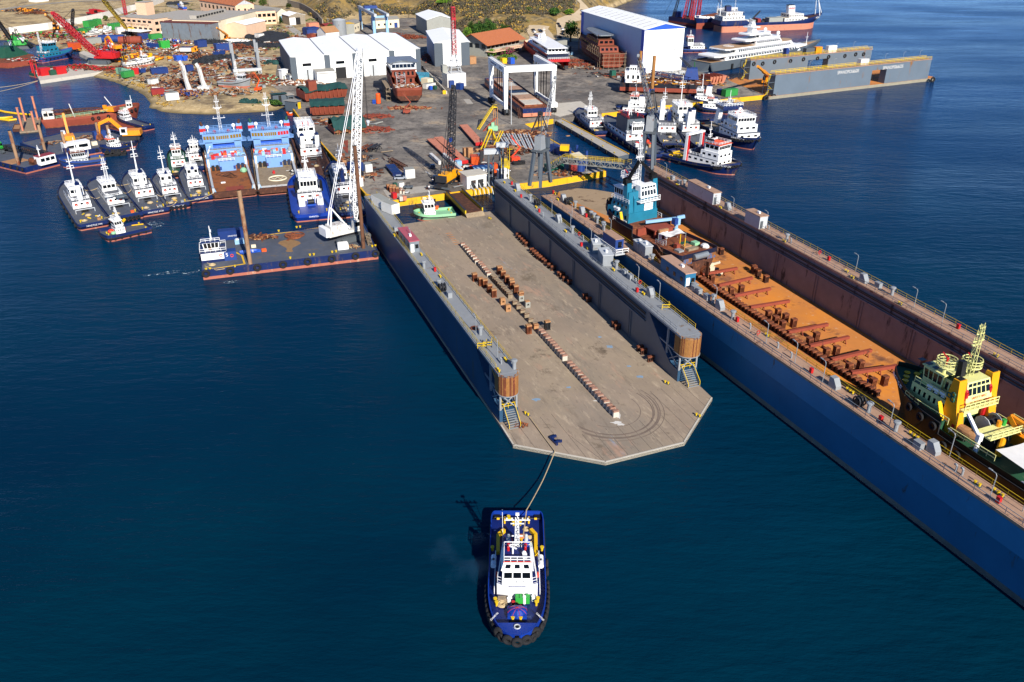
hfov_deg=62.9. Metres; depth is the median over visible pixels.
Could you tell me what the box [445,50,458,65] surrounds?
door
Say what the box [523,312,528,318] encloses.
keel block
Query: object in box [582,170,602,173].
pier surface
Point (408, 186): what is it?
utility buggy
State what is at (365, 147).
steel cradle
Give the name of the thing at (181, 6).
hauled boat
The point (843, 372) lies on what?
keel block
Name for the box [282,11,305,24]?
blockwork shed
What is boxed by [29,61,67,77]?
workshop barge
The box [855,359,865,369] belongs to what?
side block
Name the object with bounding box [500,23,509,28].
round tree
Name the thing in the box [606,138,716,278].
supply ship
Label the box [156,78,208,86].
scrap heap
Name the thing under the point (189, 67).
container
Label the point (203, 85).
folding crane
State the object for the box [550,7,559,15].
bush
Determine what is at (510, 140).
beam stack
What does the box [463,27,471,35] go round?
bright tree
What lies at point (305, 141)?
tugboat
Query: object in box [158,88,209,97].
scrap heap
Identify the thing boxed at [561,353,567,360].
keel block
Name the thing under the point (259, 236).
scrap pile
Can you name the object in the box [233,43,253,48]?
scrap heap
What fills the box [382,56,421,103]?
ship hull
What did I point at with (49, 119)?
hopper ship
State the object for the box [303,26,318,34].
container
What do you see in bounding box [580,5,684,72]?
ship hall
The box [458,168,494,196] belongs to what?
pump house
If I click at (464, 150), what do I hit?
crate
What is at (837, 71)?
floating dry dock
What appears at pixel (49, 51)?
tugboat
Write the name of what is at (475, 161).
door
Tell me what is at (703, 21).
old ship
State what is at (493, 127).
machine
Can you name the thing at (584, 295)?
keel block
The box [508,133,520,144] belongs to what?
beam stack
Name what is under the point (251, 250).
container
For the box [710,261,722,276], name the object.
deck crane
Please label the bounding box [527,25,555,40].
parking track
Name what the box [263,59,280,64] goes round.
tarp heap
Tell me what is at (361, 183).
container
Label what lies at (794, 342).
keel block
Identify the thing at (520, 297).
side block
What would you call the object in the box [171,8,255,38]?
flat roofed works
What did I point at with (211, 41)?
net heap
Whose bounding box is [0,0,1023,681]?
water
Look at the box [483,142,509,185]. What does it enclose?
ladder tower
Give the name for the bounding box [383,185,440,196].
quay apron
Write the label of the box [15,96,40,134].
pile raft
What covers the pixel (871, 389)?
keel block
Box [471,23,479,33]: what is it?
evergreen tree
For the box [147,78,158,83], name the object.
container
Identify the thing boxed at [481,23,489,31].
evergreen tree
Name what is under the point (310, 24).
container
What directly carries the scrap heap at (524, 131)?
on the yard ground at (407, 143)
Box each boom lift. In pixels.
[252,72,261,91]
[403,94,410,113]
[510,135,519,161]
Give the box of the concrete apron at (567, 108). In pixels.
[551,101,586,116]
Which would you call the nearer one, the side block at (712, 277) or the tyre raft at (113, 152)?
the side block at (712, 277)
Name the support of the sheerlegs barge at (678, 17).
on the water
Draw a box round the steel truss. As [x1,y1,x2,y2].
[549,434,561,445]
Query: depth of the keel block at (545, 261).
217.99 m
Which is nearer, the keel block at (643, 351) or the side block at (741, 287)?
the keel block at (643, 351)
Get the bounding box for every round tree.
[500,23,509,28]
[563,20,579,41]
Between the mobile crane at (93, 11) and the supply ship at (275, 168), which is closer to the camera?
the supply ship at (275, 168)
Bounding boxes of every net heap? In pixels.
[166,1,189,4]
[192,57,213,64]
[198,38,227,43]
[201,53,223,59]
[218,54,237,60]
[231,40,262,45]
[244,34,254,38]
[248,30,289,42]
[250,42,278,47]
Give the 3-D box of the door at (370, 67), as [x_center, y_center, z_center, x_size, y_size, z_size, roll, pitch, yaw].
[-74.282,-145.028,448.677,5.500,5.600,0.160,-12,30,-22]
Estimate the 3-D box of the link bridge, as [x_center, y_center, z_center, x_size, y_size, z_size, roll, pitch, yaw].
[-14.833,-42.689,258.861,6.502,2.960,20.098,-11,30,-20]
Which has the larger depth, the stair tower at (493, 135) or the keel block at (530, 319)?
the stair tower at (493, 135)
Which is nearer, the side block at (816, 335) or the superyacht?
the side block at (816, 335)
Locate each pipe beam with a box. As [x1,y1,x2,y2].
[429,153,440,164]
[442,153,462,169]
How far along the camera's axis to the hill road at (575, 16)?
626.90 m
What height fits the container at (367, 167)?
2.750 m
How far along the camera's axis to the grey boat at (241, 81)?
419.39 m
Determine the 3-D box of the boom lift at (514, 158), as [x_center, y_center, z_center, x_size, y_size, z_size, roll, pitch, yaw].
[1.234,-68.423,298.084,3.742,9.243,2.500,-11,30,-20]
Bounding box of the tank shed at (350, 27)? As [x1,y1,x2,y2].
[346,22,354,33]
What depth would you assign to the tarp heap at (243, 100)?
388.21 m
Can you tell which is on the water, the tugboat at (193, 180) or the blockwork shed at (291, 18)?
the tugboat at (193, 180)
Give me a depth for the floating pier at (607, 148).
328.52 m
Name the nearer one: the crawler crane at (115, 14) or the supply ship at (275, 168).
the supply ship at (275, 168)
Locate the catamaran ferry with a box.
[524,32,569,68]
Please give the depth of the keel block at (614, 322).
185.82 m
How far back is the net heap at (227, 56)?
493.65 m
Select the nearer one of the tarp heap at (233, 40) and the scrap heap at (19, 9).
the tarp heap at (233, 40)
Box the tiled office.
[465,27,525,56]
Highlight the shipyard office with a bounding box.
[119,14,167,35]
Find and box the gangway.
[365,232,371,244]
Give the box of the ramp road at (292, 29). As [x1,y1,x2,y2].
[285,25,304,37]
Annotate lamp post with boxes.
[508,80,514,124]
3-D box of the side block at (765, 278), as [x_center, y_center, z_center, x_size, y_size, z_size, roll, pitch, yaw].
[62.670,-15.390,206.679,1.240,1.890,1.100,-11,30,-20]
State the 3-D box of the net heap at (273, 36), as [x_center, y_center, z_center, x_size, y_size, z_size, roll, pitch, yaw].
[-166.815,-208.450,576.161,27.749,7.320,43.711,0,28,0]
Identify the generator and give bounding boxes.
[234,238,243,244]
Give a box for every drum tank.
[98,35,123,41]
[118,36,142,44]
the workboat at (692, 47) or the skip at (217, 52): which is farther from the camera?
the workboat at (692, 47)
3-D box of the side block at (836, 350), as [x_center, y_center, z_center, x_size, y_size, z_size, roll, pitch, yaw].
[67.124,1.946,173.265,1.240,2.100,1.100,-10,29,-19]
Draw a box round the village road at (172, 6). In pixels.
[166,1,195,10]
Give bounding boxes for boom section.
[388,157,407,170]
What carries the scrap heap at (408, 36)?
on the yard ground at (407, 143)
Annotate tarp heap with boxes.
[225,38,250,41]
[238,98,248,102]
[247,98,262,103]
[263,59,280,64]
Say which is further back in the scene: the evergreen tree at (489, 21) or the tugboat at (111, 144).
the evergreen tree at (489, 21)
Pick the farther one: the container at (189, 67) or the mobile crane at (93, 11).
the mobile crane at (93, 11)
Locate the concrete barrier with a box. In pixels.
[421,65,446,93]
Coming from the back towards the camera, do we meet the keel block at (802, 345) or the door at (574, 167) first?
the door at (574, 167)
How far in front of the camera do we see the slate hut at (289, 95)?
388.37 m
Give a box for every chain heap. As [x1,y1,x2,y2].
[284,232,304,240]
[514,422,527,427]
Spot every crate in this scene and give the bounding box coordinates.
[337,241,348,249]
[391,192,396,198]
[397,181,403,187]
[423,82,435,88]
[456,82,463,89]
[462,147,466,155]
[466,147,472,157]
[470,56,475,63]
[500,58,506,63]
[508,57,514,63]
[560,144,569,150]
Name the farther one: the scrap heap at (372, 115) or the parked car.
the scrap heap at (372, 115)
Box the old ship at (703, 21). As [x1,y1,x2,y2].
[694,3,743,28]
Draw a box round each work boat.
[58,137,106,167]
[116,107,154,130]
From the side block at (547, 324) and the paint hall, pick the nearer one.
the side block at (547, 324)
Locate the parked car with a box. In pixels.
[394,174,406,179]
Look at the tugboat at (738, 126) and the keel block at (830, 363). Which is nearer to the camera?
the keel block at (830, 363)
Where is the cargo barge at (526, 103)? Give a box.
[485,77,550,117]
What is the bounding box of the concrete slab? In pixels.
[464,99,472,103]
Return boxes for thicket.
[436,0,451,2]
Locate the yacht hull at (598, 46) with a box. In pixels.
[578,27,626,69]
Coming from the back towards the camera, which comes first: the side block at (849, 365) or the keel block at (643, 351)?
the keel block at (643, 351)
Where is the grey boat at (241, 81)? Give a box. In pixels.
[217,61,250,87]
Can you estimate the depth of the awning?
286.84 m
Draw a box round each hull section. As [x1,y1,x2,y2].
[296,80,347,100]
[309,97,344,115]
[327,115,366,133]
[700,73,726,84]
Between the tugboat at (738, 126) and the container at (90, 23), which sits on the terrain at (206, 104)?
the container at (90, 23)
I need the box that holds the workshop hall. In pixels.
[279,32,420,80]
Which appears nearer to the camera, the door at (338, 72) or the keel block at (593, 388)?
the keel block at (593, 388)
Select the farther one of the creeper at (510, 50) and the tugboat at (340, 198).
the creeper at (510, 50)
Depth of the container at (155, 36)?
564.46 m
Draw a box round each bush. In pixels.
[270,99,282,106]
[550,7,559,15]
[564,9,574,14]
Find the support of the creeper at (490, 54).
on the tiled office
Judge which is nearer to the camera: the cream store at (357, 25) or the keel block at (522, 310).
the keel block at (522, 310)
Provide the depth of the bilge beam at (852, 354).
170.71 m
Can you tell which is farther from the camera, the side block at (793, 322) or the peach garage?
the peach garage
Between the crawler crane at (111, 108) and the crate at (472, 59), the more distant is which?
the crate at (472, 59)
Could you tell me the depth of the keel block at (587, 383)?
162.29 m
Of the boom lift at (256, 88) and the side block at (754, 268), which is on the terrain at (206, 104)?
the boom lift at (256, 88)
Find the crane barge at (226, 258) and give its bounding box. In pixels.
[199,145,379,279]
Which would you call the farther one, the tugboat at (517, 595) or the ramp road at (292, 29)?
the ramp road at (292, 29)
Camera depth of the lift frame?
452.51 m
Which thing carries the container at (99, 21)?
on the terrain at (206, 104)
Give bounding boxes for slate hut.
[283,92,294,98]
[283,99,300,110]
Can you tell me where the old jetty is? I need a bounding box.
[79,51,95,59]
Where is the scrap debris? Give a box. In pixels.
[24,27,700,186]
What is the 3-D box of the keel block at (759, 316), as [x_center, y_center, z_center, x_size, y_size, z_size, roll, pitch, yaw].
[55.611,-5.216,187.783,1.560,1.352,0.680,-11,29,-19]
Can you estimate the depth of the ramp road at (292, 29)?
609.86 m
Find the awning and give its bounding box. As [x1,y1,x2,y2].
[569,152,586,172]
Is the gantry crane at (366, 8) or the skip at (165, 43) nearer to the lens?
the skip at (165, 43)
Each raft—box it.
[12,124,20,131]
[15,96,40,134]
[104,149,126,156]
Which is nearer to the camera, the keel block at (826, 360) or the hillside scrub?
the keel block at (826, 360)
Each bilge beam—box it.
[703,267,737,278]
[718,276,752,289]
[733,287,770,300]
[749,299,789,311]
[787,322,828,335]
[808,335,849,349]
[830,348,872,363]
[850,364,897,377]
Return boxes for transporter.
[385,164,401,175]
[427,138,458,159]
[434,136,467,163]
[459,124,482,145]
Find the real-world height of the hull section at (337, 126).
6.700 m
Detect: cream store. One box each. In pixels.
[346,19,361,31]
[370,16,398,28]
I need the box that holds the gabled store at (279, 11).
[254,5,285,21]
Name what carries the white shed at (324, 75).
on the yard ground at (407, 143)
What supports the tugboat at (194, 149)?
on the water
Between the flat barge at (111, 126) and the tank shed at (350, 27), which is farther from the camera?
the tank shed at (350, 27)
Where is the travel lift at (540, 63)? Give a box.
[488,53,556,115]
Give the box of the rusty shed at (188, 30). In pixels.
[160,20,220,40]
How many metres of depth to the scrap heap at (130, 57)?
492.18 m
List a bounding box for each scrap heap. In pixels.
[0,7,48,11]
[3,31,96,38]
[4,29,103,35]
[16,11,48,13]
[52,63,100,68]
[68,66,131,70]
[76,43,165,51]
[115,51,172,61]
[117,74,216,82]
[142,38,192,46]
[152,46,208,51]
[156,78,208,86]
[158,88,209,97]
[167,53,205,60]
[188,56,280,61]
[207,88,267,95]
[219,74,264,79]
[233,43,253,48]
[257,74,278,82]
[266,79,325,85]
[354,113,394,118]
[362,126,394,132]
[381,104,442,109]
[399,34,426,38]
[421,53,431,63]
[473,144,531,156]
[488,129,569,137]
[534,169,591,176]
[559,62,595,66]
[569,58,590,62]
[599,72,624,77]
[646,70,709,74]
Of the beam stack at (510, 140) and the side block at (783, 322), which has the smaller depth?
the side block at (783, 322)
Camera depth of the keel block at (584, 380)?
163.34 m
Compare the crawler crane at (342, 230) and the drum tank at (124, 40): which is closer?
the crawler crane at (342, 230)
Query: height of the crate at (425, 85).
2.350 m
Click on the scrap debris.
(206, 68)
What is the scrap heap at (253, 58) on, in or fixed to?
on the terrain at (206, 104)
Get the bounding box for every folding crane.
[178,60,196,90]
[195,63,211,89]
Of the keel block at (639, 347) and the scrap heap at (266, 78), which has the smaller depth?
the keel block at (639, 347)
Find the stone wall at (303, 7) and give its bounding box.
[268,0,322,23]
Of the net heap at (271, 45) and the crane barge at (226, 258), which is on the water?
the crane barge at (226, 258)
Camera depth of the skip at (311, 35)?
571.53 m
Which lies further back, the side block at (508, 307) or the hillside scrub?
the hillside scrub
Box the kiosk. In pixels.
[277,68,287,78]
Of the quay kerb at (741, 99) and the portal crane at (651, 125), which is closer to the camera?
the portal crane at (651, 125)
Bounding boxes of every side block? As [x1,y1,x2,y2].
[471,272,477,281]
[478,276,482,285]
[482,278,487,287]
[486,283,492,292]
[491,288,496,297]
[496,265,501,274]
[499,297,505,304]
[500,269,505,278]
[504,274,509,283]
[505,303,510,311]
[509,280,514,289]
[513,284,518,293]
[518,294,523,301]
[524,300,529,307]
[525,323,531,334]
[544,319,550,330]
[709,274,715,282]
[718,247,724,254]
[728,286,734,294]
[737,284,744,292]
[751,266,757,274]
[755,268,761,277]
[762,274,769,282]
[765,309,772,319]
[772,314,779,324]
[774,307,781,317]
[779,319,786,329]
[782,312,789,322]
[789,317,797,327]
[806,336,813,344]
[812,331,820,341]
[822,347,830,357]
[832,344,840,355]
[845,361,853,371]
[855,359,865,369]
[868,376,877,385]
[879,374,889,386]
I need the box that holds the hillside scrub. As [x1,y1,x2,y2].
[307,0,592,33]
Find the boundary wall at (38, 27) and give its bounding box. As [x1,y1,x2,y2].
[8,0,163,33]
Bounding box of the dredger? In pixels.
[605,51,726,94]
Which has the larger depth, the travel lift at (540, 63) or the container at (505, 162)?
the travel lift at (540, 63)
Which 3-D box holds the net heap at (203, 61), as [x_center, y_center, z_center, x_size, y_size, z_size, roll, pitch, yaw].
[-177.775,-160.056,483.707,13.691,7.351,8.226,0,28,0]
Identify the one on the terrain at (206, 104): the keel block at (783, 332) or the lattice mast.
the lattice mast
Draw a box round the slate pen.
[269,92,286,105]
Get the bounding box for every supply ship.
[198,95,257,199]
[247,92,298,195]
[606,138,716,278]
[893,323,1023,505]
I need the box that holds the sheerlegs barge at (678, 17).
[664,0,724,25]
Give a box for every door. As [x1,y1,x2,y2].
[289,18,295,24]
[296,17,300,24]
[302,69,313,79]
[307,30,316,33]
[336,67,346,78]
[366,164,372,171]
[368,65,378,75]
[392,204,399,213]
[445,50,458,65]
[470,57,475,63]
[471,180,475,187]
[472,157,479,164]
[478,179,483,186]
[556,164,563,169]
[571,165,576,170]
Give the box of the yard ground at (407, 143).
[274,18,762,205]
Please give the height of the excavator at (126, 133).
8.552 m
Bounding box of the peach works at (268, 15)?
[247,8,276,23]
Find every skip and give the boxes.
[132,66,138,73]
[138,67,145,72]
[146,42,158,48]
[158,39,169,48]
[173,54,182,60]
[182,54,187,60]
[212,49,225,54]
[213,42,229,50]
[306,33,316,37]
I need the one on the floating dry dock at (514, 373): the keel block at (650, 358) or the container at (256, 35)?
the keel block at (650, 358)
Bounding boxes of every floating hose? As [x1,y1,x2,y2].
[0,110,30,114]
[0,116,16,120]
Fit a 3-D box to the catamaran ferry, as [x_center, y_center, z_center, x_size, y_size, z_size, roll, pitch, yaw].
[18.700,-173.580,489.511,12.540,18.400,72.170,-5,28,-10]
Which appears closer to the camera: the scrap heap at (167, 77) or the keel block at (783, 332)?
the keel block at (783, 332)
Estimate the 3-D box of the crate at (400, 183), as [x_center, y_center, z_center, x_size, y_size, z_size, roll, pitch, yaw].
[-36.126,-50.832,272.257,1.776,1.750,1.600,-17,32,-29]
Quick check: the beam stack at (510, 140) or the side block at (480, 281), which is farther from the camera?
the beam stack at (510, 140)
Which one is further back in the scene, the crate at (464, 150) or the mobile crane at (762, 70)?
the mobile crane at (762, 70)
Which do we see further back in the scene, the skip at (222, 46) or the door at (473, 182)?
the skip at (222, 46)
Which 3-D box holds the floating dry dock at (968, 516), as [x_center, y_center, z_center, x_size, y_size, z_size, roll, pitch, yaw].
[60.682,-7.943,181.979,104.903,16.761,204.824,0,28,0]
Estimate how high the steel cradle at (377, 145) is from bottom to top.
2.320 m
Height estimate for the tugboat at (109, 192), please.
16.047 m
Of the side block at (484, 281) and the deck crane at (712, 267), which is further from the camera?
the deck crane at (712, 267)
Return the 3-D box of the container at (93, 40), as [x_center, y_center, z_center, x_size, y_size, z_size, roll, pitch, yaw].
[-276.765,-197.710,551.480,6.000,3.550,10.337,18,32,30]
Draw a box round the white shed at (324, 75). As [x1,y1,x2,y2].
[313,68,335,82]
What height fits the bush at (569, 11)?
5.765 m
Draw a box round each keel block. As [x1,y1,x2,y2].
[507,292,512,298]
[519,308,524,314]
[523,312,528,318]
[524,241,529,246]
[528,317,533,322]
[533,323,538,329]
[543,259,548,264]
[550,265,555,270]
[556,348,562,355]
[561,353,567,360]
[562,275,568,281]
[566,360,572,367]
[567,279,572,284]
[574,368,580,375]
[577,371,583,378]
[582,293,587,299]
[582,377,588,384]
[585,296,591,302]
[585,380,591,387]
[588,384,594,391]
[591,386,597,394]
[594,390,600,397]
[596,393,603,400]
[599,396,606,403]
[603,399,609,407]
[606,403,612,410]
[609,406,615,413]
[611,320,617,326]
[612,409,618,417]
[614,323,620,329]
[636,344,643,351]
[640,347,647,354]
[647,355,654,362]
[721,291,728,297]
[734,299,740,306]
[740,304,746,310]
[749,310,756,316]
[753,312,759,318]
[756,314,763,320]
[759,316,766,323]
[770,323,777,330]
[773,325,780,332]
[777,327,784,334]
[780,330,786,337]
[784,333,791,339]
[788,335,795,342]
[791,337,799,344]
[795,339,802,346]
[799,342,806,349]
[803,345,809,352]
[806,347,814,354]
[810,349,818,357]
[814,352,822,359]
[818,355,826,362]
[822,358,829,365]
[826,360,834,367]
[830,363,838,370]
[835,365,843,373]
[839,368,848,376]
[844,372,850,379]
[848,374,857,382]
[853,377,861,384]
[857,380,866,387]
[862,383,871,390]
[867,385,876,393]
[872,389,880,396]
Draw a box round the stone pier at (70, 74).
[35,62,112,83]
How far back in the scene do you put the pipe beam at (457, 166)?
292.64 m
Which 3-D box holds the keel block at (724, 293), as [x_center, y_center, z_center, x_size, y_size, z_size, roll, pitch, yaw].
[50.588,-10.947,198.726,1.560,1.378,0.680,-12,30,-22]
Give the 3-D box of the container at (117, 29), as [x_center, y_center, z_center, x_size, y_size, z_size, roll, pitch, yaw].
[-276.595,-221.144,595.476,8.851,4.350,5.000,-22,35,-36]
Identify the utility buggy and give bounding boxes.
[404,182,412,188]
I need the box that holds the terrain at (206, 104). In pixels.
[0,0,631,113]
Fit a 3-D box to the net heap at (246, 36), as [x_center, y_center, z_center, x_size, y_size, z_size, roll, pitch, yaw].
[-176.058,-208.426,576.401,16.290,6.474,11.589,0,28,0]
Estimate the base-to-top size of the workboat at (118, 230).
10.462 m
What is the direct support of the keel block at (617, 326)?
on the floating dry dock at (514, 373)
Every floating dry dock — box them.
[364,175,711,464]
[541,163,1023,606]
[728,44,934,99]
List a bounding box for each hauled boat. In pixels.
[122,50,154,68]
[177,1,186,9]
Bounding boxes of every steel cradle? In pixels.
[358,144,372,152]
[363,143,376,152]
[368,143,381,151]
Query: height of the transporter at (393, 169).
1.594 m
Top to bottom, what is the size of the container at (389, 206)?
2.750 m
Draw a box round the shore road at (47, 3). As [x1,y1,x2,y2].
[0,0,109,9]
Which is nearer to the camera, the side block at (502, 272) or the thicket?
the side block at (502, 272)
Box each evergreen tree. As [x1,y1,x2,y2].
[467,21,476,32]
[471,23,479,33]
[476,21,484,32]
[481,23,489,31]
[484,18,492,30]
[490,22,496,29]
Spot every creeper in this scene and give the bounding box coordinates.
[487,49,495,55]
[498,47,514,54]
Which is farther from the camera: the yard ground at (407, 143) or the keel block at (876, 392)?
the yard ground at (407, 143)
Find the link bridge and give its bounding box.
[445,188,484,217]
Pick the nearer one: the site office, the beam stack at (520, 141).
the beam stack at (520, 141)
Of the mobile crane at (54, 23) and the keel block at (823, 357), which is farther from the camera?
the mobile crane at (54, 23)
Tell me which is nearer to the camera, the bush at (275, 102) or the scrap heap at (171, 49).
the bush at (275, 102)
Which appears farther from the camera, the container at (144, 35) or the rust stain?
the container at (144, 35)
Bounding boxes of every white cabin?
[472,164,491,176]
[495,168,510,178]
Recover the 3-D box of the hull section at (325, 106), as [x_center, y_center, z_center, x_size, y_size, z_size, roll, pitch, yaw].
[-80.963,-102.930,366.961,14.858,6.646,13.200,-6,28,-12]
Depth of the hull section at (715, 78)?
424.51 m
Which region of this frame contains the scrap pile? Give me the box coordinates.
[248,232,290,240]
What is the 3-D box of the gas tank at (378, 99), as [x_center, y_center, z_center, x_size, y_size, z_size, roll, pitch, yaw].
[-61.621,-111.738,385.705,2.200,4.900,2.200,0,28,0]
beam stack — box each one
[503,133,515,144]
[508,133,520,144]
[514,133,527,150]
[519,133,531,151]
[525,133,536,152]
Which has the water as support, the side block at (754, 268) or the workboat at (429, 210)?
the workboat at (429, 210)
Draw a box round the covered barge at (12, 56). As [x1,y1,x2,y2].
[0,45,44,67]
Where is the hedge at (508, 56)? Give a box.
[497,54,517,59]
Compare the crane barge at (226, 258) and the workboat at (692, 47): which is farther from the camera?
the workboat at (692, 47)
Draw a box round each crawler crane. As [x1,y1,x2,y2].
[0,21,24,45]
[0,142,47,153]
[8,32,35,48]
[50,11,121,64]
[51,105,119,113]
[63,8,77,28]
[102,0,134,34]
[318,47,370,242]
[425,85,461,191]
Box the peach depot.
[149,10,204,19]
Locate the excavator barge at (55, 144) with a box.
[19,122,137,158]
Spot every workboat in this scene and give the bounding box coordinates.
[98,206,152,241]
[413,190,455,220]
[683,31,709,52]
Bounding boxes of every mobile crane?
[44,13,59,29]
[86,8,105,14]
[216,27,230,39]
[757,65,768,84]
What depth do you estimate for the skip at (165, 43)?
531.21 m
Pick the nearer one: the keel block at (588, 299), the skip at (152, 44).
the keel block at (588, 299)
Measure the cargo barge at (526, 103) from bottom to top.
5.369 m
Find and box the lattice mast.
[121,0,127,14]
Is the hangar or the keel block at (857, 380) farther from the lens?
the hangar
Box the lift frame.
[228,39,261,74]
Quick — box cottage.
[316,26,339,36]
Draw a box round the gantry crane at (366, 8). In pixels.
[358,5,388,33]
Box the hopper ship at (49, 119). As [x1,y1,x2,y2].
[41,96,139,127]
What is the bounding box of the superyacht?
[686,22,819,72]
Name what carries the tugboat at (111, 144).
on the water
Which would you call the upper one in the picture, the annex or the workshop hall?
the annex
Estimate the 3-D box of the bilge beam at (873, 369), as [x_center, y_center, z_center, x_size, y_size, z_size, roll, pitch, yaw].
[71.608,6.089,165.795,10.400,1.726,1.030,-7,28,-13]
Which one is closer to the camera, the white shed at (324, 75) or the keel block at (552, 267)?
the keel block at (552, 267)
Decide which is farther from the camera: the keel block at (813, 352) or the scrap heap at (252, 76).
the scrap heap at (252, 76)
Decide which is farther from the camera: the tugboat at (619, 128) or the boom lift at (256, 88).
the boom lift at (256, 88)
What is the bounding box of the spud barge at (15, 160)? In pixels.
[0,130,59,173]
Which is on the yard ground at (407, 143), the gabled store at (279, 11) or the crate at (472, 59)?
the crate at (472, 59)
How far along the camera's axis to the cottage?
563.86 m
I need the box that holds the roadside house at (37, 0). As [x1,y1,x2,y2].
[29,0,48,1]
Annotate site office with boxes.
[285,73,291,79]
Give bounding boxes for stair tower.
[477,104,497,129]
[481,129,502,148]
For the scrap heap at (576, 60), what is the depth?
488.99 m
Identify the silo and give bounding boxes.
[332,18,346,35]
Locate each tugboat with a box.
[31,33,72,62]
[57,154,109,230]
[86,158,143,220]
[99,129,130,153]
[121,141,170,216]
[150,147,191,210]
[166,132,188,177]
[178,148,213,202]
[185,137,204,170]
[287,156,334,221]
[290,116,330,178]
[323,144,365,218]
[484,511,549,647]
[574,93,608,135]
[602,99,672,159]
[616,86,650,117]
[649,88,684,148]
[658,121,741,174]
[669,75,714,150]
[689,75,733,102]
[695,94,760,149]
[696,90,732,113]
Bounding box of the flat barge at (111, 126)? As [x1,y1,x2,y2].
[108,121,136,130]
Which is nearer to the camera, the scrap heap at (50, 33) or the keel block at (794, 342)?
the keel block at (794, 342)
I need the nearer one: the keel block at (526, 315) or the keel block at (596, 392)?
the keel block at (596, 392)
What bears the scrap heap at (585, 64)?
on the yard ground at (407, 143)
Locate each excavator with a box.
[60,113,75,141]
[96,117,142,140]
[103,36,122,51]
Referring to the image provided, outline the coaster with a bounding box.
[712,0,821,32]
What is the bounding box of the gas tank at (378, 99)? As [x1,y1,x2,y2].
[376,93,380,103]
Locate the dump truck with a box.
[179,47,196,52]
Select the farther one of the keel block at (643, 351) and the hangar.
the hangar
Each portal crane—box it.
[527,76,556,187]
[632,54,657,170]
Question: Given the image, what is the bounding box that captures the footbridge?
[545,145,631,169]
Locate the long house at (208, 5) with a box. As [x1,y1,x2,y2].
[199,0,253,10]
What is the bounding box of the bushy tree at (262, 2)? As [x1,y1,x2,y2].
[258,0,266,5]
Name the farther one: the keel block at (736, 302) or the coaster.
the coaster
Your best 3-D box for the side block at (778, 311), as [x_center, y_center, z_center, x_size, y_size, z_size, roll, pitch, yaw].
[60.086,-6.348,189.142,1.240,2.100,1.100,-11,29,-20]
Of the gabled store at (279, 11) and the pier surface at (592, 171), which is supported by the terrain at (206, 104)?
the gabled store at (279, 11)
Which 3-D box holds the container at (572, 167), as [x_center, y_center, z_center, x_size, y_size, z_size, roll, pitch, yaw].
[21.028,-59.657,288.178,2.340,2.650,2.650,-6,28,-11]
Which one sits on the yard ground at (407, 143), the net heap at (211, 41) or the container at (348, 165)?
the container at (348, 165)
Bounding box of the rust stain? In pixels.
[278,239,300,251]
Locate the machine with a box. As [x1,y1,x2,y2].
[483,117,497,130]
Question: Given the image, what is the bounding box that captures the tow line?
[523,417,554,535]
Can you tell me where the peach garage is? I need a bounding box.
[226,18,265,37]
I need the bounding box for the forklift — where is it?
[477,151,483,162]
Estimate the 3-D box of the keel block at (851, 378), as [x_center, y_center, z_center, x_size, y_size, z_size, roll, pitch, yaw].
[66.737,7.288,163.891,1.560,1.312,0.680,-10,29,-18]
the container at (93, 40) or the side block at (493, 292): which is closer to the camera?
the side block at (493, 292)
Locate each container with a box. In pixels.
[67,42,81,49]
[78,27,93,32]
[82,19,97,26]
[82,37,101,43]
[92,18,101,24]
[107,22,119,29]
[115,26,123,33]
[115,67,129,74]
[120,70,134,77]
[137,33,149,38]
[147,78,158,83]
[148,33,162,38]
[149,67,168,73]
[150,87,164,94]
[164,91,179,100]
[185,64,193,71]
[194,39,206,47]
[217,227,243,240]
[240,249,260,253]
[254,33,263,37]
[302,28,316,34]
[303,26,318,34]
[306,22,318,26]
[347,161,363,172]
[355,176,363,186]
[363,162,372,172]
[371,193,388,207]
[381,199,399,214]
[403,167,414,178]
[416,72,429,81]
[421,77,432,83]
[470,154,479,164]
[478,162,497,172]
[501,158,508,168]
[544,163,554,171]
[549,143,559,152]
[552,161,563,169]
[556,147,570,155]
[557,40,566,44]
[569,163,577,170]
[577,158,584,171]
[609,70,615,76]
[716,88,721,94]
[721,88,737,96]
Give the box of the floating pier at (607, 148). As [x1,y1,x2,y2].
[556,119,628,160]
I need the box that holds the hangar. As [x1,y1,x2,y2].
[416,9,453,34]
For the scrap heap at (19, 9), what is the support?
on the terrain at (206, 104)
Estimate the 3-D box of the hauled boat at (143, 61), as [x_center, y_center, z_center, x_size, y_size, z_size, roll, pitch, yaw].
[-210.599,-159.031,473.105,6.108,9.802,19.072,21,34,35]
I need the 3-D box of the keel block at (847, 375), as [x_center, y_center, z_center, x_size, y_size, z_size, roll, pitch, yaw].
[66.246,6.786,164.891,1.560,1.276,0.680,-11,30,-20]
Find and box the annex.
[135,1,154,14]
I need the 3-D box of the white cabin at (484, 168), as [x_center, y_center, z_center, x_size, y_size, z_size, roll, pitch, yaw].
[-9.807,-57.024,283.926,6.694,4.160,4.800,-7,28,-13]
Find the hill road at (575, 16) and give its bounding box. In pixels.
[556,0,587,41]
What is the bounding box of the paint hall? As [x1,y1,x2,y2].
[426,27,469,66]
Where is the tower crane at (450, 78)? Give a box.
[441,6,465,87]
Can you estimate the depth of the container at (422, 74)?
437.81 m
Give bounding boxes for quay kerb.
[292,109,494,205]
[520,139,605,189]
[526,119,552,127]
[601,95,764,116]
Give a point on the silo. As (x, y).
(339, 24)

